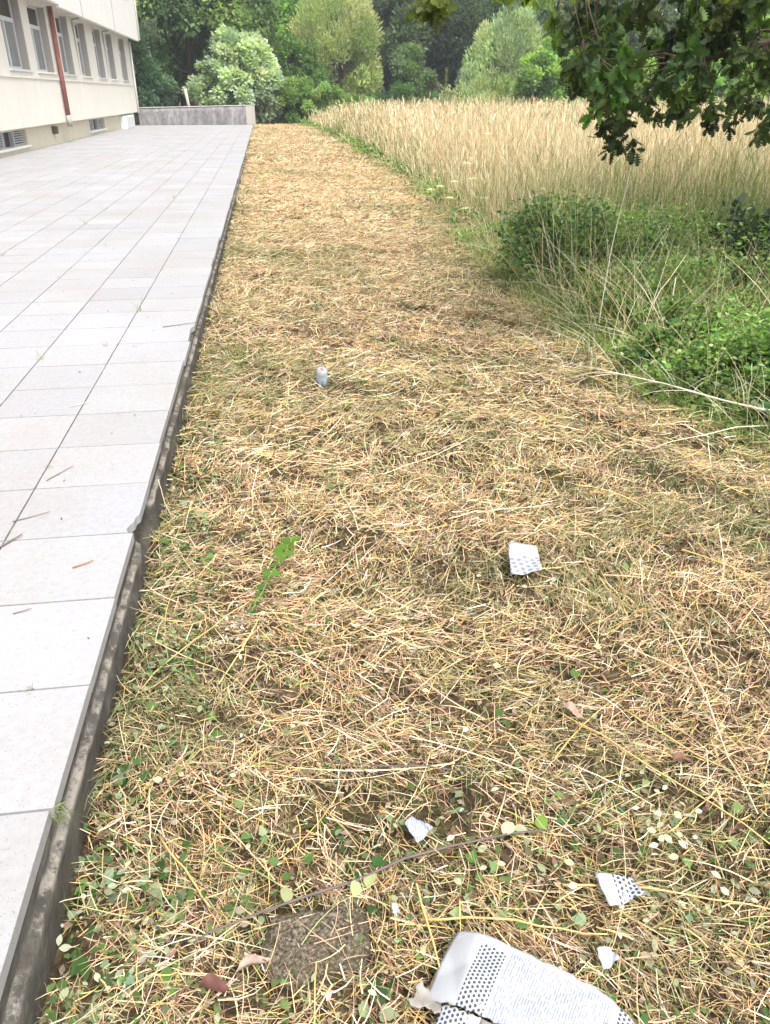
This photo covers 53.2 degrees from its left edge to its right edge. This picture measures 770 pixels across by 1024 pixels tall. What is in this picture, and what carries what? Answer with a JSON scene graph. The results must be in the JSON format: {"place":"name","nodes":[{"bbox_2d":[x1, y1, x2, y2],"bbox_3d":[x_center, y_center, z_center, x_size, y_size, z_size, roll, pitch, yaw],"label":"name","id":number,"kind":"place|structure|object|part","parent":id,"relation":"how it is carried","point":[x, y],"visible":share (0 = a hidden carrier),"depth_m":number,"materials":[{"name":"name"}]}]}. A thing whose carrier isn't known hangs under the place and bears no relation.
{"place":"outdoors","nodes":[
{"label":"outdoors","id":0,"kind":"place"},
{"bbox_2d":[0,125,252,999],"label":"terrace","id":1,"kind":"structure","parent":0,"point":[95,500],"depth_m":4.00,"materials":[{"name":"white tile"}]},
{"bbox_2d":[0,534,21,547],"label":"twig","id":2,"kind":"object","parent":1,"relation":"on","point":[4,544],"visible":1,"depth_m":2.62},
{"bbox_2d":[12,511,49,521],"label":"twig","id":3,"kind":"object","parent":1,"relation":"on","point":[29,517],"visible":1,"depth_m":2.78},
{"bbox_2d":[0,0,139,157],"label":"school building","id":4,"kind":"structure","parent":1,"relation":"on","point":[67,73],"depth_m":24.29,"materials":[{"name":"beige paint"}]},
{"bbox_2d":[0,131,31,153],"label":"vent window","id":5,"kind":"structure","parent":4,"relation":"in","point":[8,139],"depth_m":19.87,"materials":[{"name":"grey metal"}]},
{"bbox_2d":[0,0,33,72],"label":"window","id":6,"kind":"structure","parent":4,"relation":"in","point":[10,18],"depth_m":20.30,"materials":[{"name":"grey"}]},
{"bbox_2d":[25,0,57,74],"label":"window","id":7,"kind":"structure","parent":4,"relation":"in","point":[35,11],"depth_m":22.70,"materials":[{"name":"grey"}]},
{"bbox_2d":[53,6,77,76],"bbox_3d":[-10.568,-15.138,24.792,0.545,1.868,1.820,-4,29,-7],"label":"window","id":8,"kind":"structure","parent":4,"relation":"in","point":[60,16],"depth_m":25.38,"materials":[{"name":"grey"}]},
{"bbox_2d":[73,16,92,77],"bbox_3d":[-10.961,-16.473,27.251,0.545,1.868,1.770,-4,29,-7],"label":"window","id":9,"kind":"structure","parent":4,"relation":"in","point":[79,29],"depth_m":27.87,"materials":[{"name":"grey"}]},
{"bbox_2d":[89,119,106,132],"bbox_3d":[-11.219,-15.002,29.790,0.260,0.420,3.250,-4,29,-7],"label":"vent window","id":10,"kind":"structure","parent":4,"relation":"in","point":[95,124],"depth_m":30.07,"materials":[{"name":"grey metal"}]},
{"bbox_2d":[90,22,107,79],"bbox_3d":[-11.393,-17.939,29.948,0.545,1.868,1.770,-4,29,-7],"label":"window","id":11,"kind":"structure","parent":4,"relation":"in","point":[95,28],"depth_m":30.59,"materials":[{"name":"grey"}]},
{"bbox_2d":[104,30,118,80],"bbox_3d":[-11.765,-19.204,32.276,0.545,1.868,1.720,-4,29,-7],"label":"window","id":12,"kind":"structure","parent":4,"relation":"in","point":[107,34],"depth_m":32.93,"materials":[{"name":"grey"}]},
{"bbox_2d":[116,33,129,81],"bbox_3d":[-12.221,-20.752,35.125,0.545,1.868,1.870,-4,29,-7],"label":"window","id":13,"kind":"structure","parent":4,"relation":"in","point":[119,37],"depth_m":35.81,"materials":[{"name":"grey"}]},
{"bbox_2d":[72,560,92,567],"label":"twig","id":14,"kind":"object","parent":1,"relation":"on","point":[81,564],"visible":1,"depth_m":2.50,"materials":[{"name":"wood"}]},
{"bbox_2d":[0,128,252,1023],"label":"terrace edge","id":15,"kind":"object","parent":1,"relation":"attached to","point":[31,967],"visible":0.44,"depth_m":1.92,"materials":[{"name":"concrete"}]},
{"bbox_2d":[41,791,80,827],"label":"grass tuft","id":16,"kind":"object","parent":15,"relation":"on","point":[58,812],"visible":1,"depth_m":1.66,"materials":[{"name":"plant"}]},
{"bbox_2d":[119,115,134,128],"bbox_3d":[-11.902,-18.049,35.524,0.310,0.500,2.400,-4,29,-7],"label":"meter cabinet","id":17,"kind":"object","parent":1,"relation":"on","point":[127,121],"visible":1,"depth_m":34.62,"materials":[{"name":"white paint"}]},
{"bbox_3d":[-11.751,-18.048,35.520,0.011,0.420,2.050,-4,29,-7],"label":"cabinet door","id":18,"kind":"part","parent":17,"relation":"part of","materials":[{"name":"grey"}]},
{"bbox_2d":[13,145,240,638],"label":"leaf crumbs","id":19,"kind":"object","parent":1,"relation":"on","point":[130,268],"visible":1,"depth_m":7.76,"materials":[{"name":"plant"}]},
{"bbox_2d":[41,101,769,1023],"bbox_3d":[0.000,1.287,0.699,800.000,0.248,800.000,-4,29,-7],"label":"ground","id":20,"kind":"structure","parent":0,"point":[363,819],"depth_m":2.22,"materials":[{"name":"plant"}]},
{"bbox_2d":[0,151,229,549],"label":"terrace bed","id":21,"kind":"object","parent":20,"relation":"on","point":[95,384],"visible":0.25,"depth_m":3.76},
{"bbox_2d":[128,18,180,116],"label":"evergreen shrub","id":22,"kind":"object","parent":20,"relation":"on","point":[142,52],"visible":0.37,"depth_m":40.16,"materials":[{"name":"green plant"}]},
{"bbox_2d":[158,479,174,518],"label":"straw stalk","id":23,"kind":"object","parent":20,"relation":"on","point":[164,500],"visible":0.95,"depth_m":3.10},
{"bbox_2d":[159,836,210,907],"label":"straw stalk","id":24,"kind":"object","parent":20,"relation":"on","point":[177,861],"visible":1,"depth_m":1.70,"materials":[{"name":"plant"}]},
{"bbox_2d":[142,6,239,106],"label":"forest tree","id":25,"kind":"object","parent":20,"relation":"on","point":[178,85],"visible":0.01,"depth_m":55.72,"materials":[{"name":"green plant"}]},
{"bbox_2d":[138,105,255,124],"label":"boundary wall","id":26,"kind":"structure","parent":20,"relation":"on","point":[217,115],"depth_m":38.87,"materials":[{"name":"concrete"}]},
{"bbox_2d":[184,89,189,105],"bbox_3d":[-10.217,-21.070,40.014,0.339,1.737,0.170,-4,29,-7],"label":"fence post","id":27,"kind":"object","parent":26,"relation":"on","point":[186,97],"visible":0.57,"depth_m":39.74,"materials":[{"name":"grey concrete"}]},
{"bbox_2d":[133,0,281,106],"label":"broadleaf tree","id":28,"kind":"object","parent":20,"relation":"on","point":[201,19],"visible":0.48,"depth_m":42.87,"materials":[{"name":"green plant"}]},
{"bbox_2d":[163,0,294,88],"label":"broadleaf tree","id":29,"kind":"object","parent":20,"relation":"on","point":[178,32],"visible":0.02,"depth_m":47.55,"materials":[{"name":"green plant"}]},
{"bbox_2d":[181,24,286,123],"bbox_3d":[-7.905,-22.857,40.543,5.856,5.031,4.095,-4,29,-7],"label":"silvery shrub","id":30,"kind":"object","parent":20,"relation":"on","point":[234,61],"visible":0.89,"depth_m":39.87,"materials":[{"name":"green plant"}]},
{"bbox_2d":[220,0,283,84],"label":"bright tree","id":31,"kind":"object","parent":20,"relation":"on","point":[281,29],"visible":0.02,"depth_m":46.63,"materials":[{"name":"green plant"}]},
{"bbox_2d":[236,954,270,971],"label":"dead leaf","id":32,"kind":"object","parent":20,"relation":"on","point":[249,959],"visible":1,"depth_m":1.51,"materials":[{"name":"plant"}]},
{"bbox_2d":[258,30,331,112],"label":"bright tree","id":33,"kind":"object","parent":20,"relation":"on","point":[287,46],"visible":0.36,"depth_m":45.05,"materials":[{"name":"green plant"}]},
{"bbox_2d":[255,75,342,123],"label":"bramble mound","id":34,"kind":"object","parent":20,"relation":"on","point":[298,94],"visible":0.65,"depth_m":41.45,"materials":[{"name":"green plant"}]},
{"bbox_2d":[274,0,347,73],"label":"bright tree","id":35,"kind":"object","parent":20,"relation":"on","point":[288,8],"visible":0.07,"depth_m":48.22,"materials":[{"name":"green plant"}]},
{"bbox_2d":[260,902,371,990],"bbox_3d":[-0.140,0.901,1.581,0.240,0.108,0.164,-9,32,-11],"label":"half buried stone","id":36,"kind":"object","parent":20,"relation":"on","point":[289,952],"visible":0.84,"depth_m":1.54,"materials":[{"name":"stone"}]},
{"bbox_2d":[316,365,326,386],"bbox_3d":[-0.376,-0.808,4.573,0.066,0.118,0.066,-17,49,-20],"label":"drink can","id":37,"kind":"object","parent":20,"relation":"on","point":[321,375],"visible":0.98,"depth_m":4.55,"materials":[{"name":"silver metal"}]},
{"bbox_2d":[183,857,469,1019],"bbox_3d":[-0.087,0.844,1.592,0.610,0.106,0.306,-15,32,-26],"label":"loose straw","id":38,"kind":"object","parent":20,"relation":"on","point":[351,925],"visible":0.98,"depth_m":1.56,"materials":[{"name":"plant"}]},
{"bbox_2d":[283,0,384,105],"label":"willow","id":39,"kind":"object","parent":20,"relation":"on","point":[361,26],"visible":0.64,"depth_m":45.79,"materials":[{"name":"green plant"}]},
{"bbox_2d":[296,83,375,118],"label":"bramble mound","id":40,"kind":"object","parent":20,"relation":"on","point":[337,93],"visible":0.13,"depth_m":43.46,"materials":[{"name":"green plant"}]},
{"bbox_2d":[300,0,393,96],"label":"forest tree","id":41,"kind":"object","parent":20,"relation":"on","point":[346,44],"depth_m":57.06,"materials":[{"name":"green plant"}]},
{"bbox_2d":[341,0,459,98],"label":"dark tree","id":42,"kind":"object","parent":20,"relation":"on","point":[400,30],"visible":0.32,"depth_m":48.35,"materials":[{"name":"green plant"}]},
{"bbox_2d":[34,122,769,1023],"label":"mown straw","id":43,"kind":"object","parent":20,"relation":"on","point":[284,140],"visible":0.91,"depth_m":2.69,"materials":[{"name":"plant"}]},
{"bbox_2d":[148,789,151,877],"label":"straw stalk","id":44,"kind":"object","parent":43,"relation":"on","point":[150,828],"visible":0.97,"depth_m":1.81,"materials":[{"name":"plant"}]},
{"bbox_2d":[135,599,252,695],"bbox_3d":[-0.592,0.406,2.426,0.010,0.029,0.551,15,32,25],"label":"straw stalk","id":45,"kind":"object","parent":43,"relation":"on","point":[197,638],"visible":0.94,"depth_m":2.43,"materials":[{"name":"plant"}]},
{"bbox_2d":[199,973,228,992],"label":"dead leaf","id":46,"kind":"object","parent":43,"relation":"on","point":[212,981],"visible":1,"depth_m":1.47,"materials":[{"name":"plant"}]},
{"bbox_2d":[201,604,264,659],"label":"withered flower","id":47,"kind":"object","parent":43,"relation":"on","point":[233,626],"visible":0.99,"depth_m":2.44,"materials":[{"name":"beige plant"}]},
{"bbox_2d":[246,536,300,613],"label":"green sprig","id":48,"kind":"object","parent":43,"relation":"on","point":[278,550],"visible":1,"depth_m":2.73,"materials":[{"name":"green plant"}]},
{"bbox_2d":[294,633,318,681],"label":"straw stalk","id":49,"kind":"object","parent":43,"relation":"on","point":[306,656],"visible":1,"depth_m":2.36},
{"bbox_2d":[339,487,358,530],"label":"straw stalk","id":50,"kind":"object","parent":43,"relation":"on","point":[349,507],"visible":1,"depth_m":3.15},
{"bbox_2d":[193,815,553,943],"bbox_3d":[-0.001,0.787,1.675,0.828,0.030,0.066,-9,30,-17],"label":"bramble cane","id":51,"kind":"object","parent":43,"relation":"on","point":[355,887],"visible":1,"depth_m":1.66,"materials":[{"name":"brown plant"}]},
{"bbox_2d":[315,761,467,772],"bbox_3d":[0.015,0.643,1.946,0.390,0.013,0.008,2,29,4],"label":"thin cane","id":52,"kind":"object","parent":43,"relation":"on","point":[390,765],"visible":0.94,"depth_m":1.94,"materials":[{"name":"plant"}]},
{"bbox_2d":[392,903,399,913],"bbox_3d":[0.021,0.822,1.593,0.015,0.008,0.022,-4,29,-7],"label":"paper scrap","id":53,"kind":"object","parent":43,"relation":"on","point":[395,908],"visible":1,"depth_m":1.59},
{"bbox_2d":[385,524,446,531],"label":"straw stalk","id":54,"kind":"object","parent":43,"relation":"on","point":[415,530],"visible":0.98,"depth_m":3.02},
{"bbox_2d":[216,582,757,1000],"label":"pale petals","id":55,"kind":"object","parent":43,"relation":"on","point":[661,838],"visible":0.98,"depth_m":1.76,"materials":[{"name":"beige plant"}]},
{"bbox_2d":[448,504,548,518],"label":"straw stalk","id":56,"kind":"object","parent":43,"relation":"on","point":[495,510],"visible":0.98,"depth_m":3.13,"materials":[{"name":"plant"}]},
{"bbox_2d":[421,916,606,934],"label":"straw stalk","id":57,"kind":"object","parent":43,"relation":"on","point":[467,917],"visible":1,"depth_m":1.56,"materials":[{"name":"plant"}]},
{"bbox_2d":[407,931,634,1023],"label":"torn packet","id":58,"kind":"object","parent":43,"relation":"on","point":[494,980],"visible":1,"depth_m":1.43},
{"bbox_2d":[416,883,449,1005],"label":"straw stalk","id":59,"kind":"object","parent":58,"relation":"on","point":[421,904],"visible":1,"depth_m":1.55,"materials":[{"name":"plant"}]},
{"bbox_2d":[508,542,541,574],"bbox_3d":[0.505,0.169,2.779,0.113,0.027,0.194,2,29,4],"label":"paper scrap","id":60,"kind":"object","parent":43,"relation":"on","point":[519,553],"visible":1,"depth_m":2.78,"materials":[{"name":"paper"}]},
{"bbox_2d":[561,701,581,717],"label":"dead leaf","id":61,"kind":"object","parent":43,"relation":"on","point":[571,706],"visible":1,"depth_m":2.17,"materials":[{"name":"plant"}]},
{"bbox_2d":[596,946,619,968],"bbox_3d":[0.434,0.865,1.494,0.039,0.024,0.036,-8,29,-14],"label":"paper scrap","id":62,"kind":"object","parent":43,"relation":"on","point":[608,957],"visible":1,"depth_m":1.49,"materials":[{"name":"paper"}]},
{"bbox_2d":[598,575,631,610],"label":"straw stalk","id":63,"kind":"object","parent":43,"relation":"on","point":[612,593],"visible":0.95,"depth_m":2.67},
{"bbox_2d":[594,873,644,905],"bbox_3d":[0.501,0.799,1.636,0.091,0.024,0.070,-4,29,-7],"label":"paper scrap","id":64,"kind":"object","parent":43,"relation":"on","point":[612,886],"visible":1,"depth_m":1.63,"materials":[{"name":"paper"}]},
{"bbox_2d":[508,317,769,429],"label":"broken stalk","id":65,"kind":"object","parent":43,"relation":"on","point":[719,399],"visible":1,"depth_m":4.27,"materials":[{"name":"plant"}]},
{"bbox_2d":[620,643,688,676],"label":"straw stalk","id":66,"kind":"object","parent":43,"relation":"on","point":[653,658],"visible":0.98,"depth_m":2.33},
{"bbox_2d":[556,710,769,844],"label":"straw stalk","id":67,"kind":"object","parent":43,"relation":"on","point":[661,773],"visible":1,"depth_m":1.93,"materials":[{"name":"plant"}]},
{"bbox_2d":[562,884,769,909],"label":"straw stalk","id":68,"kind":"object","parent":43,"relation":"on","point":[596,885],"visible":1,"depth_m":1.64,"materials":[{"name":"plant"}]},
{"bbox_2d":[672,751,690,762],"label":"dead leaf","id":69,"kind":"object","parent":43,"relation":"on","point":[678,755],"visible":1,"depth_m":2.00,"materials":[{"name":"plant"}]},
{"bbox_2d":[666,783,724,833],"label":"straw stalk","id":70,"kind":"object","parent":43,"relation":"on","point":[679,823],"visible":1,"depth_m":1.85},
{"bbox_2d":[624,709,769,788],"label":"straw stalk","id":71,"kind":"object","parent":43,"relation":"on","point":[690,750],"visible":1,"depth_m":2.04,"materials":[{"name":"plant"}]},
{"bbox_2d":[661,614,757,813],"bbox_3d":[0.899,0.524,2.175,0.009,0.035,0.809,1,29,2],"label":"straw stalk","id":72,"kind":"object","parent":43,"relation":"on","point":[711,712],"visible":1,"depth_m":2.12,"materials":[{"name":"plant"}]},
{"bbox_2d":[364,80,441,111],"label":"ivy thicket","id":73,"kind":"object","parent":20,"relation":"on","point":[400,91],"visible":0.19,"depth_m":45.42,"materials":[{"name":"green plant"}]},
{"bbox_2d":[39,221,769,1023],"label":"weed leaves","id":74,"kind":"object","parent":20,"relation":"on","point":[81,965],"visible":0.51,"depth_m":1.72,"materials":[{"name":"green plant"}]},
{"bbox_2d":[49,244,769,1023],"bbox_3d":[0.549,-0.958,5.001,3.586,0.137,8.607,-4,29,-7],"label":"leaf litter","id":75,"kind":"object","parent":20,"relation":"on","point":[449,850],"visible":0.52,"depth_m":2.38,"materials":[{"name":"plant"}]},
{"bbox_2d":[387,41,442,98],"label":"dark tree","id":76,"kind":"object","parent":20,"relation":"on","point":[404,58],"visible":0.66,"depth_m":46.95,"materials":[{"name":"green plant"}]},
{"bbox_2d":[404,816,431,842],"bbox_3d":[0.071,0.722,1.759,0.058,0.015,0.053,24,36,36],"label":"paper scrap","id":77,"kind":"object","parent":20,"relation":"on","point":[420,827],"visible":0.99,"depth_m":1.76,"materials":[{"name":"paper"}]},
{"bbox_2d":[383,436,472,474],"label":"straw stalk","id":78,"kind":"object","parent":20,"relation":"on","point":[425,458],"visible":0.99,"depth_m":3.62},
{"bbox_2d":[441,69,448,116],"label":"tall weed","id":79,"kind":"object","parent":20,"relation":"on","point":[446,75],"visible":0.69,"depth_m":26.78,"materials":[{"name":"green"}]},
{"bbox_2d":[456,81,460,121],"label":"tall weed","id":80,"kind":"object","parent":20,"relation":"on","point":[458,96],"visible":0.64,"depth_m":27.39,"materials":[{"name":"green"}]},
{"bbox_2d":[420,0,515,96],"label":"dark tree","id":81,"kind":"object","parent":20,"relation":"on","point":[467,18],"visible":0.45,"depth_m":47.94,"materials":[{"name":"green plant"}]},
{"bbox_2d":[438,58,512,107],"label":"willow bush","id":82,"kind":"object","parent":20,"relation":"on","point":[471,87],"visible":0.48,"depth_m":41.21,"materials":[{"name":"green plant"}]},
{"bbox_2d":[459,2,545,104],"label":"willow bush","id":83,"kind":"object","parent":20,"relation":"on","point":[506,37],"visible":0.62,"depth_m":40.85,"materials":[{"name":"green plant"}]},
{"bbox_2d":[459,0,576,53],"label":"broadleaf tree","id":84,"kind":"object","parent":20,"relation":"on","point":[543,12],"visible":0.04,"depth_m":49.22,"materials":[{"name":"green plant"}]},
{"bbox_2d":[298,119,769,461],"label":"edge weeds","id":85,"kind":"object","parent":20,"relation":"on","point":[758,327],"visible":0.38,"depth_m":5.41,"materials":[{"name":"green plant"}]},
{"bbox_2d":[303,90,769,260],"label":"tall dry grass","id":86,"kind":"structure","parent":20,"relation":"on","point":[544,143],"depth_m":12.53,"materials":[{"name":"plant"}]},
{"bbox_2d":[509,35,590,110],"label":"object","id":87,"kind":"object","parent":20,"relation":"on","point":[540,69],"visible":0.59,"depth_m":38.12,"materials":[{"name":"green plant"}]},
{"bbox_2d":[405,0,769,166],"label":"oak tree","id":88,"kind":"object","parent":20,"relation":"on","point":[605,72],"visible":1,"depth_m":4.37,"materials":[{"name":"green plant"}]},
{"bbox_2d":[486,187,696,287],"bbox_3d":[1.855,-2.463,6.968,1.952,0.868,1.582,-4,29,-7],"label":"bramble bush","id":89,"kind":"object","parent":20,"relation":"on","point":[524,229],"visible":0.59,"depth_m":6.70,"materials":[{"name":"green plant"}]},
{"bbox_2d":[598,167,630,332],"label":"straw stalk","id":90,"kind":"object","parent":20,"relation":"on","point":[612,245],"visible":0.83,"depth_m":5.34,"materials":[{"name":"plant"}]},
{"bbox_2d":[552,0,678,96],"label":"broadleaf tree","id":91,"kind":"object","parent":20,"relation":"on","point":[636,43],"visible":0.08,"depth_m":48.72,"materials":[{"name":"green plant"}]},
{"bbox_2d":[577,271,664,304],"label":"bright weed","id":92,"kind":"object","parent":20,"relation":"on","point":[597,283],"visible":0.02,"depth_m":6.15,"materials":[{"name":"green plant"}]},
{"bbox_2d":[572,0,685,87],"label":"forest tree","id":93,"kind":"object","parent":20,"relation":"on","point":[666,6],"visible":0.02,"depth_m":54.98,"materials":[{"name":"green plant"}]},
{"bbox_2d":[571,54,726,105],"bbox_3d":[13.598,-21.118,38.811,8.613,3.773,3.633,-4,29,-7],"label":"fern shrub","id":94,"kind":"object","parent":20,"relation":"on","point":[720,79],"visible":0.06,"depth_m":37.98,"materials":[{"name":"green plant"}]},
{"bbox_2d":[580,202,730,257],"bbox_3d":[2.809,-2.738,7.714,1.958,0.620,1.183,2,29,4],"label":"leafy weed","id":95,"kind":"object","parent":20,"relation":"on","point":[683,219],"visible":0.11,"depth_m":7.70,"materials":[{"name":"green plant"}]},
{"bbox_2d":[653,255,685,319],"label":"straw stalk","id":96,"kind":"object","parent":20,"relation":"on","point":[664,285],"visible":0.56,"depth_m":5.32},
{"bbox_2d":[619,219,723,282],"bbox_3d":[2.511,-2.237,6.731,0.898,0.648,0.867,21,35,34],"label":"grey weed","id":97,"kind":"object","parent":20,"relation":"on","point":[682,251],"visible":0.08,"depth_m":6.59,"materials":[{"name":"green plant"}]},
{"bbox_2d":[581,270,762,333],"bbox_3d":[2.067,-1.450,5.479,1.116,0.436,0.979,-12,31,-21],"label":"leafy weed","id":98,"kind":"object","parent":20,"relation":"on","point":[619,300],"visible":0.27,"depth_m":5.48,"materials":[{"name":"green plant"}]},
{"bbox_2d":[621,308,769,388],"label":"bramble bush","id":99,"kind":"object","parent":20,"relation":"on","point":[647,338],"visible":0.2,"depth_m":4.74,"materials":[{"name":"green plant"}]},
{"bbox_2d":[644,425,769,450],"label":"broken stalk","id":100,"kind":"object","parent":20,"relation":"on","point":[714,432],"visible":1,"depth_m":3.83,"materials":[{"name":"plant"}]},
{"bbox_2d":[672,0,769,91],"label":"broadleaf tree","id":101,"kind":"object","parent":20,"relation":"on","point":[679,15],"visible":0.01,"depth_m":47.29,"materials":[{"name":"green plant"}]},
{"bbox_2d":[694,249,769,324],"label":"nettle bush","id":102,"kind":"object","parent":20,"relation":"on","point":[744,278],"visible":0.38,"depth_m":5.58,"materials":[{"name":"green plant"}]},
{"bbox_2d":[707,193,769,295],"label":"laurel bush","id":103,"kind":"object","parent":20,"relation":"on","point":[754,223],"visible":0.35,"depth_m":6.67,"materials":[{"name":"green plant"}]},
{"bbox_2d":[707,13,769,103],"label":"broadleaf tree","id":104,"kind":"object","parent":20,"relation":"on","point":[724,91],"visible":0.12,"depth_m":39.73,"materials":[{"name":"green plant"}]},
{"bbox_2d":[746,399,769,418],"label":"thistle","id":105,"kind":"object","parent":20,"relation":"on","point":[760,407],"visible":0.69,"depth_m":3.99,"materials":[{"name":"green plant"}]},
{"bbox_2d":[760,371,769,408],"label":"bramble bush","id":106,"kind":"object","parent":20,"relation":"on","point":[767,382],"visible":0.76,"depth_m":4.10,"materials":[{"name":"green plant"}]},
{"bbox_2d":[440,168,769,478],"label":"edge grass","id":107,"kind":"structure","parent":0,"point":[573,295],"depth_m":5.58,"materials":[{"name":"plant"}]}
]}

